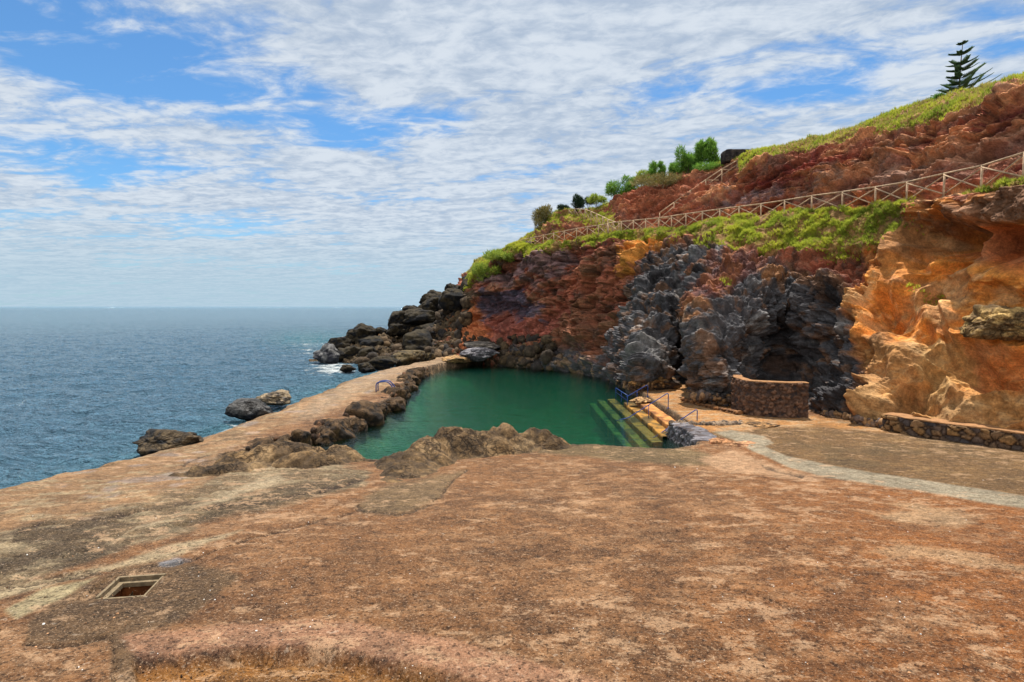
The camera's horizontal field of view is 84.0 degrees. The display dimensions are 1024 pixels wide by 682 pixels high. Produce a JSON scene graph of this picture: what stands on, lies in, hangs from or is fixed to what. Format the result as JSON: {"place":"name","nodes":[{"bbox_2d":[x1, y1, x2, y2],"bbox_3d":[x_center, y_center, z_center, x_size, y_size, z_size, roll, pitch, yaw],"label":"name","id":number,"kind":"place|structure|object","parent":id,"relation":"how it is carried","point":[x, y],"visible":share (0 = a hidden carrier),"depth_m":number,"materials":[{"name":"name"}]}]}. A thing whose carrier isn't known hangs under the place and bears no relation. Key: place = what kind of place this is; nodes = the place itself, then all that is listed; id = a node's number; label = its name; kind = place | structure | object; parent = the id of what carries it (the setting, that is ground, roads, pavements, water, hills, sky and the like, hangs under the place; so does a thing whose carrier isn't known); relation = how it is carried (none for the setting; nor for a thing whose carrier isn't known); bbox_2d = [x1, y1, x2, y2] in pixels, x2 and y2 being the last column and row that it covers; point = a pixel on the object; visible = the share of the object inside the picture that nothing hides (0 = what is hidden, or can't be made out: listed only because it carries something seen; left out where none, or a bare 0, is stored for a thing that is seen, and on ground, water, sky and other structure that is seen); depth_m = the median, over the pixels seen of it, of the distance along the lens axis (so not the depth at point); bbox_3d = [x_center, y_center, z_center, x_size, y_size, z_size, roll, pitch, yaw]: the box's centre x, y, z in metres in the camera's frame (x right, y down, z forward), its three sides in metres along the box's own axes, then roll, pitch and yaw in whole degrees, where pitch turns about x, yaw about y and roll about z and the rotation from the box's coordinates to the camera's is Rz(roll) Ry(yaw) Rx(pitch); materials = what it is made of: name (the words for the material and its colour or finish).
{"place":"outdoors","nodes":[
{"label":"outdoors","id":0,"kind":"place"},
{"bbox_2d":[0,306,417,488],"bbox_3d":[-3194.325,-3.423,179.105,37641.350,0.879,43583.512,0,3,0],"label":"sea","id":1,"kind":"structure","parent":0,"point":[87,387],"depth_m":65.65,"materials":[{"name":"liquid"}]},
{"bbox_2d":[132,429,203,456],"bbox_3d":[-17.083,5.043,28.282,3.578,1.295,2.633,0,3,0],"label":"rock","id":2,"kind":"object","parent":1,"relation":"in","point":[151,441],"visible":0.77,"depth_m":27.63,"materials":[{"name":"stone"}]},
{"bbox_2d":[224,398,273,420],"bbox_3d":[-17.038,4.521,37.174,2.900,1.716,2.523,0,3,0],"label":"rock","id":3,"kind":"object","parent":1,"relation":"in","point":[247,409],"visible":0.88,"depth_m":36.32,"materials":[{"name":"stone"}]},
{"bbox_2d":[256,389,291,405],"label":"rock","id":4,"kind":"object","parent":1,"relation":"in","point":[281,397],"visible":0.94,"depth_m":41.77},
{"bbox_2d":[313,343,339,363],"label":"boulder","id":5,"kind":"object","parent":1,"relation":"in","point":[327,353],"visible":0.98,"depth_m":73.80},
{"bbox_2d":[339,364,355,372],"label":"boulder","id":6,"kind":"object","parent":1,"relation":"in","point":[345,368],"visible":1,"depth_m":64.70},
{"bbox_2d":[357,362,375,372],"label":"boulder","id":7,"kind":"object","parent":1,"relation":"in","point":[366,367],"visible":0.98,"depth_m":64.73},
{"bbox_2d":[368,356,398,369],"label":"boulder","id":8,"kind":"object","parent":1,"relation":"in","point":[382,362],"visible":0.89,"depth_m":67.25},
{"bbox_2d":[390,350,425,366],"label":"boulder","id":9,"kind":"object","parent":1,"relation":"in","point":[406,357],"visible":0.72,"depth_m":69.95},
{"bbox_2d":[314,364,681,458],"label":"pool water","id":10,"kind":"structure","parent":0,"point":[515,386],"depth_m":43.97,"materials":[{"name":"liquid"}]},
{"bbox_2d":[0,357,1023,681],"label":"ground","id":11,"kind":"structure","parent":0,"point":[388,555],"depth_m":12.01,"materials":[{"name":"stone"}]},
{"bbox_2d":[95,573,165,598],"bbox_3d":[-7.018,4.894,10.521,0.840,0.780,0.830,-1,4,-9],"label":"drain hatch","id":12,"kind":"object","parent":11,"relation":"on","point":[143,585],"visible":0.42,"depth_m":10.80,"materials":[{"name":"concrete"}]},
{"bbox_2d":[246,437,273,448],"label":"rock","id":13,"kind":"object","parent":11,"relation":"on","point":[261,441],"visible":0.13,"depth_m":27.62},
{"bbox_2d":[169,438,375,476],"bbox_3d":[-9.300,6.639,23.047,9.400,4.771,7.600,0,3,0],"label":"rock outcrop","id":14,"kind":"object","parent":11,"relation":"on","point":[282,453],"visible":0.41,"depth_m":22.66,"materials":[{"name":"stone"}]},
{"bbox_2d":[288,429,311,444],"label":"rock","id":15,"kind":"object","parent":11,"relation":"on","point":[299,435],"visible":0.21,"depth_m":29.78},
{"bbox_2d":[313,426,336,449],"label":"rock","id":16,"kind":"object","parent":11,"relation":"on","point":[328,436],"visible":0.56,"depth_m":31.41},
{"bbox_2d":[320,418,358,447],"bbox_3d":[-10.273,5.522,33.012,2.516,2.107,2.270,3,5,40],"label":"rock","id":17,"kind":"object","parent":11,"relation":"on","point":[341,430],"visible":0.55,"depth_m":32.41,"materials":[{"name":"stone"}]},
{"bbox_2d":[245,365,433,450],"bbox_3d":[-10.158,4.531,44.945,3.569,1.717,40.863,0,4,4],"label":"rubble","id":18,"kind":"object","parent":11,"relation":"on","point":[317,423],"visible":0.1,"depth_m":32.09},
{"bbox_2d":[345,417,367,436],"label":"rock","id":19,"kind":"object","parent":11,"relation":"on","point":[358,424],"visible":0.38,"depth_m":34.53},
{"bbox_2d":[344,400,384,432],"bbox_3d":[-9.511,4.976,36.781,2.688,2.471,3.230,12,22,-2],"label":"rock","id":20,"kind":"object","parent":11,"relation":"on","point":[371,413],"visible":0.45,"depth_m":35.88,"materials":[{"name":"stone"}]},
{"bbox_2d":[374,402,387,419],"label":"rock","id":21,"kind":"object","parent":11,"relation":"on","point":[383,407],"visible":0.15,"depth_m":38.51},
{"bbox_2d":[375,380,394,391],"bbox_3d":[-9.800,4.292,44.945,1.785,2.370,0.730,0,3,0],"label":"pool ladder","id":22,"kind":"object","parent":11,"relation":"attached to","point":[377,386],"visible":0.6,"depth_m":45.15,"materials":[{"name":"metal"}]},
{"bbox_2d":[387,403,395,416],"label":"rock","id":23,"kind":"object","parent":11,"relation":"on","point":[389,411],"visible":0.35,"depth_m":40.48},
{"bbox_2d":[381,386,407,403],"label":"rock","id":24,"kind":"object","parent":11,"relation":"on","point":[401,392],"visible":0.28,"depth_m":43.53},
{"bbox_2d":[386,396,405,416],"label":"rock","id":25,"kind":"object","parent":11,"relation":"on","point":[397,404],"visible":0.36,"depth_m":41.06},
{"bbox_2d":[392,383,409,392],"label":"rock","id":26,"kind":"object","parent":11,"relation":"on","point":[402,385],"visible":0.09,"depth_m":48.15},
{"bbox_2d":[400,387,410,404],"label":"rock","id":27,"kind":"object","parent":11,"relation":"on","point":[408,393],"visible":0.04,"depth_m":46.84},
{"bbox_2d":[397,374,415,384],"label":"rock","id":28,"kind":"object","parent":11,"relation":"on","point":[407,377],"visible":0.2,"depth_m":52.76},
{"bbox_2d":[396,378,419,397],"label":"rock","id":29,"kind":"object","parent":11,"relation":"on","point":[412,386],"visible":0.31,"depth_m":50.82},
{"bbox_2d":[406,370,416,375],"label":"rock","id":30,"kind":"object","parent":11,"relation":"on","point":[410,372],"visible":0.16,"depth_m":56.16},
{"bbox_2d":[406,368,422,380],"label":"rock","id":31,"kind":"object","parent":11,"relation":"on","point":[419,374],"visible":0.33,"depth_m":57.58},
{"bbox_2d":[410,375,420,386],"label":"rock","id":32,"kind":"object","parent":11,"relation":"on","point":[416,379],"visible":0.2,"depth_m":54.59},
{"bbox_2d":[411,367,425,383],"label":"rock","id":33,"kind":"object","parent":11,"relation":"on","point":[420,369],"visible":0.29,"depth_m":59.18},
{"bbox_2d":[424,371,429,380],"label":"rock","id":34,"kind":"object","parent":11,"relation":"on","point":[427,374],"visible":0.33,"depth_m":61.46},
{"bbox_2d":[441,355,472,363],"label":"rock","id":35,"kind":"object","parent":11,"relation":"on","point":[452,359],"visible":0.93,"depth_m":68.92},
{"bbox_2d":[374,423,572,482],"bbox_3d":[-1.450,6.750,23.856,9.700,5.617,11.600,0,3,0],"label":"rock outcrop","id":36,"kind":"object","parent":11,"relation":"on","point":[426,455],"visible":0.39,"depth_m":24.89,"materials":[{"name":"stone"}]},
{"bbox_2d":[459,347,498,361],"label":"rock","id":37,"kind":"object","parent":11,"relation":"on","point":[476,354],"visible":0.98,"depth_m":69.97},
{"bbox_2d":[464,341,499,349],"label":"rock","id":38,"kind":"object","parent":11,"relation":"on","point":[488,345],"visible":0.73,"depth_m":72.86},
{"bbox_2d":[589,399,674,447],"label":"pool steps","id":39,"kind":"structure","parent":11,"relation":"on","point":[657,420],"depth_m":38.18,"materials":[{"name":"concrete"}]},
{"bbox_2d":[615,388,627,404],"bbox_3d":[8.591,4.451,44.704,0.056,1.074,4.353,0,3,-1],"label":"guard rail","id":40,"kind":"object","parent":39,"relation":"on","point":[621,396],"visible":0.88,"depth_m":44.66,"materials":[{"name":"metal"}]},
{"bbox_2d":[626,385,647,396],"bbox_3d":[9.363,3.898,42.517,1.692,1.231,0.140,0,3,0],"label":"handrail","id":41,"kind":"object","parent":39,"relation":"on","point":[639,389],"visible":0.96,"depth_m":42.49,"materials":[{"name":"metal"}]},
{"bbox_2d":[629,396,650,403],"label":"rock","id":42,"kind":"object","parent":39,"relation":"on","point":[639,400],"visible":0.9,"depth_m":41.60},
{"bbox_2d":[616,393,668,420],"bbox_3d":[8.658,4.386,37.737,3.533,1.873,0.140,0,3,0],"label":"handrail","id":43,"kind":"object","parent":39,"relation":"on","point":[648,407],"visible":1,"depth_m":37.72,"materials":[{"name":"metal"}]},
{"bbox_2d":[643,409,697,440],"bbox_3d":[9.318,4.944,33.363,3.189,1.894,0.140,0,3,0],"label":"handrail","id":44,"kind":"object","parent":39,"relation":"on","point":[680,419],"visible":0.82,"depth_m":33.31,"materials":[{"name":"metal"}]},
{"bbox_2d":[627,381,644,393],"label":"rock","id":45,"kind":"object","parent":11,"relation":"on","point":[633,386],"visible":0.71,"depth_m":45.78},
{"bbox_2d":[664,421,716,448],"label":"rock","id":46,"kind":"structure","parent":11,"relation":"on","point":[684,434],"depth_m":31.09,"materials":[{"name":"stone"}]},
{"bbox_2d":[668,419,742,425],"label":"rubble","id":47,"kind":"object","parent":11,"relation":"on","point":[718,423],"visible":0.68,"depth_m":32.20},
{"bbox_2d":[680,397,743,414],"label":"kerb","id":48,"kind":"structure","parent":11,"relation":"on","point":[713,407],"depth_m":37.18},
{"bbox_2d":[708,438,731,443],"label":"rock","id":49,"kind":"object","parent":11,"relation":"on","point":[717,441],"visible":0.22,"depth_m":27.75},
{"bbox_2d":[730,441,755,446],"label":"rock","id":50,"kind":"object","parent":11,"relation":"on","point":[742,443],"visible":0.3,"depth_m":27.27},
{"bbox_2d":[613,377,882,427],"bbox_3d":[14.437,3.980,41.547,6.741,1.891,24.427,-2,4,-26],"label":"rubble","id":51,"kind":"object","parent":11,"relation":"on","point":[699,396],"visible":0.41,"depth_m":37.83,"materials":[{"name":"stone"}]},
{"bbox_2d":[650,376,682,389],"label":"rock","id":52,"kind":"object","parent":51,"relation":"on","point":[660,383],"visible":0.52,"depth_m":45.96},
{"bbox_2d":[742,419,779,427],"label":"rock","id":53,"kind":"object","parent":11,"relation":"on","point":[758,423],"visible":0.45,"depth_m":31.96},
{"bbox_2d":[730,375,809,417],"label":"stone wall","id":54,"kind":"structure","parent":11,"relation":"on","point":[780,399],"depth_m":34.34,"materials":[{"name":"stone"}]},
{"bbox_2d":[880,412,1023,450],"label":"stone wall","id":55,"kind":"structure","parent":11,"relation":"on","point":[963,432],"depth_m":28.08,"materials":[{"name":"stone"}]},
{"bbox_2d":[0,480,1023,681],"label":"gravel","id":56,"kind":"structure","parent":0,"point":[352,671],"depth_m":8.44,"materials":[{"name":"gravel"}]},
{"bbox_2d":[0,0,1023,306],"label":"sky","id":57,"kind":"structure","parent":0,"point":[153,152],"materials":[{"name":"blue"}]},
{"bbox_2d":[27,467,1003,674],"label":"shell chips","id":58,"kind":"object","parent":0,"point":[455,617],"visible":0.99,"depth_m":9.66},
{"bbox_2d":[309,78,1023,430],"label":"hill","id":59,"kind":"structure","parent":0,"point":[869,334],"depth_m":41.05,"materials":[{"name":"stone"}]},
{"bbox_2d":[328,337,353,348],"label":"boulder","id":60,"kind":"object","parent":59,"relation":"on","point":[340,342],"visible":0.64,"depth_m":80.08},
{"bbox_2d":[337,345,362,362],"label":"boulder","id":61,"kind":"object","parent":59,"relation":"on","point":[348,352],"visible":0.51,"depth_m":75.88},
{"bbox_2d":[344,334,355,343],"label":"boulder","id":62,"kind":"object","parent":59,"relation":"on","point":[349,336],"visible":0.23,"depth_m":81.38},
{"bbox_2d":[346,323,378,337],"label":"boulder","id":63,"kind":"object","parent":59,"relation":"on","point":[360,330],"visible":0.7,"depth_m":81.60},
{"bbox_2d":[376,327,386,333],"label":"boulder","id":64,"kind":"object","parent":59,"relation":"on","point":[380,330],"visible":0.72,"depth_m":83.47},
{"bbox_2d":[386,323,406,336],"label":"boulder","id":65,"kind":"object","parent":59,"relation":"on","point":[393,329],"visible":0.87,"depth_m":83.01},
{"bbox_2d":[388,310,404,326],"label":"boulder","id":66,"kind":"object","parent":59,"relation":"on","point":[396,317],"visible":0.65,"depth_m":83.98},
{"bbox_2d":[412,322,442,333],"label":"boulder","id":67,"kind":"object","parent":59,"relation":"on","point":[423,326],"visible":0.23,"depth_m":82.03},
{"bbox_2d":[417,297,438,311],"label":"boulder","id":68,"kind":"object","parent":59,"relation":"on","point":[431,303],"visible":0.45,"depth_m":85.59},
{"bbox_2d":[419,290,441,303],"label":"boulder","id":69,"kind":"object","parent":59,"relation":"on","point":[429,294],"visible":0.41,"depth_m":87.22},
{"bbox_2d":[438,288,464,311],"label":"boulder","id":70,"kind":"object","parent":59,"relation":"on","point":[449,299],"visible":0.85,"depth_m":81.72,"materials":[{"name":"stone"}]},
{"bbox_2d":[347,294,556,374],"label":"rubble","id":71,"kind":"object","parent":59,"relation":"on","point":[459,320],"visible":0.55,"depth_m":75.10,"materials":[{"name":"stone"}]},
{"bbox_2d":[356,346,376,356],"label":"boulder","id":72,"kind":"object","parent":71,"relation":"on","point":[364,352],"visible":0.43,"depth_m":75.34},
{"bbox_2d":[354,336,383,346],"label":"boulder","id":73,"kind":"object","parent":71,"relation":"on","point":[373,341],"visible":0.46,"depth_m":79.66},
{"bbox_2d":[399,329,408,334],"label":"boulder","id":74,"kind":"object","parent":71,"relation":"on","point":[404,331],"visible":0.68,"depth_m":83.26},
{"bbox_2d":[406,324,417,329],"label":"boulder","id":75,"kind":"object","parent":71,"relation":"on","point":[409,326],"visible":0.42,"depth_m":84.07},
{"bbox_2d":[402,329,432,350],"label":"boulder","id":76,"kind":"object","parent":71,"relation":"on","point":[419,339],"visible":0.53,"depth_m":77.68,"materials":[{"name":"stone"}]},
{"bbox_2d":[402,308,434,325],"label":"boulder","id":77,"kind":"object","parent":71,"relation":"on","point":[417,316],"visible":0.77,"depth_m":83.36,"materials":[{"name":"stone"}]},
{"bbox_2d":[402,305,416,310],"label":"boulder","id":78,"kind":"object","parent":77,"relation":"on","point":[406,307],"visible":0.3,"depth_m":85.73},
{"bbox_2d":[424,353,435,361],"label":"boulder","id":79,"kind":"object","parent":71,"relation":"on","point":[430,356],"visible":0.64,"depth_m":73.44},
{"bbox_2d":[444,283,459,289],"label":"boulder","id":80,"kind":"object","parent":71,"relation":"on","point":[450,285],"visible":0.56,"depth_m":84.39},
{"bbox_2d":[460,278,468,290],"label":"boulder","id":81,"kind":"object","parent":59,"relation":"on","point":[463,283],"visible":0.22,"depth_m":83.04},
{"bbox_2d":[470,261,501,281],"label":"shrub","id":82,"kind":"object","parent":59,"relation":"on","point":[478,269],"visible":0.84,"depth_m":76.01,"materials":[{"name":"green plant"}]},
{"bbox_2d":[482,249,514,265],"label":"shrub","id":83,"kind":"object","parent":59,"relation":"on","point":[494,254],"visible":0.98,"depth_m":73.93,"materials":[{"name":"green plant"}]},
{"bbox_2d":[531,203,553,230],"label":"shrub","id":84,"kind":"object","parent":59,"relation":"on","point":[540,215],"visible":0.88,"depth_m":80.55,"materials":[{"name":"green plant"}]},
{"bbox_2d":[556,204,569,209],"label":"shrub","id":85,"kind":"object","parent":59,"relation":"on","point":[561,207],"visible":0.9,"depth_m":78.71,"materials":[{"name":"green plant"}]},
{"bbox_2d":[522,223,607,243],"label":"timber fence","id":86,"kind":"object","parent":59,"relation":"on","point":[564,232],"visible":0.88,"depth_m":68.66,"materials":[{"name":"brown wood"}]},
{"bbox_2d":[570,193,584,212],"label":"shrub","id":87,"kind":"object","parent":59,"relation":"on","point":[578,201],"visible":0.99,"depth_m":77.51,"materials":[{"name":"green plant"}]},
{"bbox_2d":[584,196,593,209],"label":"shrub","id":88,"kind":"object","parent":59,"relation":"on","point":[587,203],"visible":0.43,"depth_m":76.70,"materials":[{"name":"green plant"}]},
{"bbox_2d":[569,208,618,231],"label":"timber fence","id":89,"kind":"object","parent":59,"relation":"on","point":[596,216],"visible":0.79,"depth_m":70.15,"materials":[{"name":"brown wood"}]},
{"bbox_2d":[587,193,607,206],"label":"shrub","id":90,"kind":"object","parent":59,"relation":"on","point":[595,198],"visible":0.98,"depth_m":75.58,"materials":[{"name":"green plant"}]},
{"bbox_2d":[603,179,627,197],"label":"shrub","id":91,"kind":"object","parent":59,"relation":"on","point":[614,187],"visible":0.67,"depth_m":72.78,"materials":[{"name":"green plant"}]},
{"bbox_2d":[620,174,637,191],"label":"shrub","id":92,"kind":"object","parent":59,"relation":"on","point":[629,187],"visible":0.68,"depth_m":71.98,"materials":[{"name":"green plant"}]},
{"bbox_2d":[632,169,650,185],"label":"shrub","id":93,"kind":"object","parent":59,"relation":"on","point":[640,172],"visible":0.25,"depth_m":69.33,"materials":[{"name":"green plant"}]},
{"bbox_2d":[647,159,657,177],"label":"shrub","id":94,"kind":"object","parent":59,"relation":"on","point":[653,168],"visible":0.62,"depth_m":69.81,"materials":[{"name":"green plant"}]},
{"bbox_2d":[629,171,687,189],"bbox_3d":[17.721,-18.027,65.627,8.205,2.512,6.261,1,4,21],"label":"shrub","id":95,"kind":"object","parent":59,"relation":"on","point":[671,178],"visible":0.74,"depth_m":64.64,"materials":[{"name":"green plant"}]},
{"bbox_2d":[656,161,666,177],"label":"shrub","id":96,"kind":"object","parent":59,"relation":"on","point":[661,166],"visible":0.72,"depth_m":68.70,"materials":[{"name":"green plant"}]},
{"bbox_2d":[667,160,678,173],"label":"shrub","id":97,"kind":"object","parent":59,"relation":"on","point":[670,169],"visible":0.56,"depth_m":67.49,"materials":[{"name":"green plant"}]},
{"bbox_2d":[673,144,695,173],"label":"shrub","id":98,"kind":"object","parent":59,"relation":"on","point":[685,161],"visible":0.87,"depth_m":65.45,"materials":[{"name":"green plant"}]},
{"bbox_2d":[691,139,706,169],"bbox_3d":[21.517,-20.949,65.498,2.117,4.600,1.937,2,4,33],"label":"shrub","id":99,"kind":"object","parent":59,"relation":"on","point":[700,146],"visible":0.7,"depth_m":64.95,"materials":[{"name":"green plant"}]},
{"bbox_2d":[659,160,738,224],"bbox_3d":[20.424,-15.850,60.526,9.175,7.290,0.456,1,4,12],"label":"stair railing","id":100,"kind":"object","parent":59,"relation":"on","point":[705,180],"visible":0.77,"depth_m":60.26,"materials":[{"name":"brown wood"}]},
{"bbox_2d":[689,160,722,171],"bbox_3d":[22.365,-19.084,64.208,4.957,2.211,4.720,0,3,0],"label":"shrub","id":101,"kind":"object","parent":59,"relation":"on","point":[708,167],"visible":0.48,"depth_m":62.76,"materials":[{"name":"green plant"}]},
{"bbox_2d":[699,137,720,162],"bbox_3d":[22.698,-21.008,64.810,2.651,4.724,2.378,2,4,34],"label":"shrub","id":102,"kind":"object","parent":59,"relation":"on","point":[711,152],"visible":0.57,"depth_m":64.43,"materials":[{"name":"green plant"}]},
{"bbox_2d":[720,149,750,164],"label":"stone block","id":103,"kind":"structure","parent":59,"relation":"on","point":[728,155],"depth_m":60.09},
{"bbox_2d":[460,71,1023,278],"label":"grass","id":104,"kind":"structure","parent":59,"relation":"on","point":[952,102],"depth_m":47.62,"materials":[{"name":"plant"}]},
{"bbox_2d":[463,175,1023,290],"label":"grass","id":105,"kind":"structure","parent":59,"relation":"on","point":[749,230],"depth_m":45.24,"materials":[{"name":"plant"}]},
{"bbox_2d":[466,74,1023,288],"bbox_3d":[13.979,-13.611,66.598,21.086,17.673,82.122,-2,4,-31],"label":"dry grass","id":106,"kind":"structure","parent":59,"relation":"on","point":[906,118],"depth_m":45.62,"materials":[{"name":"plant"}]},
{"bbox_2d":[603,225,944,305],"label":"grass","id":107,"kind":"structure","parent":59,"relation":"on","point":[871,242],"depth_m":39.74,"materials":[{"name":"plant"}]},
{"bbox_2d":[608,152,1023,233],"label":"timber fence","id":108,"kind":"object","parent":59,"relation":"on","point":[944,176],"visible":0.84,"depth_m":40.18,"materials":[{"name":"brown wood"}]},
{"bbox_2d":[927,92,945,100],"bbox_3d":[33.627,-19.027,44.999,1.665,1.154,1.444,-1,4,-19],"label":"shrub","id":109,"kind":"object","parent":59,"relation":"on","point":[936,95],"visible":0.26,"depth_m":44.76,"materials":[{"name":"green plant"}]},
{"bbox_2d":[930,40,1000,95],"bbox_3d":[35.210,-20.545,44.438,4.003,5.660,3.974,-2,4,-29],"label":"norfolk pine","id":110,"kind":"object","parent":59,"relation":"on","point":[958,73],"visible":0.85,"depth_m":43.95,"materials":[{"name":"green plant"}]},
{"bbox_2d":[959,304,1023,340],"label":"rock ledge","id":111,"kind":"object","parent":59,"relation":"on","point":[993,322],"visible":1,"depth_m":28.19,"materials":[{"name":"stone"}]}
]}

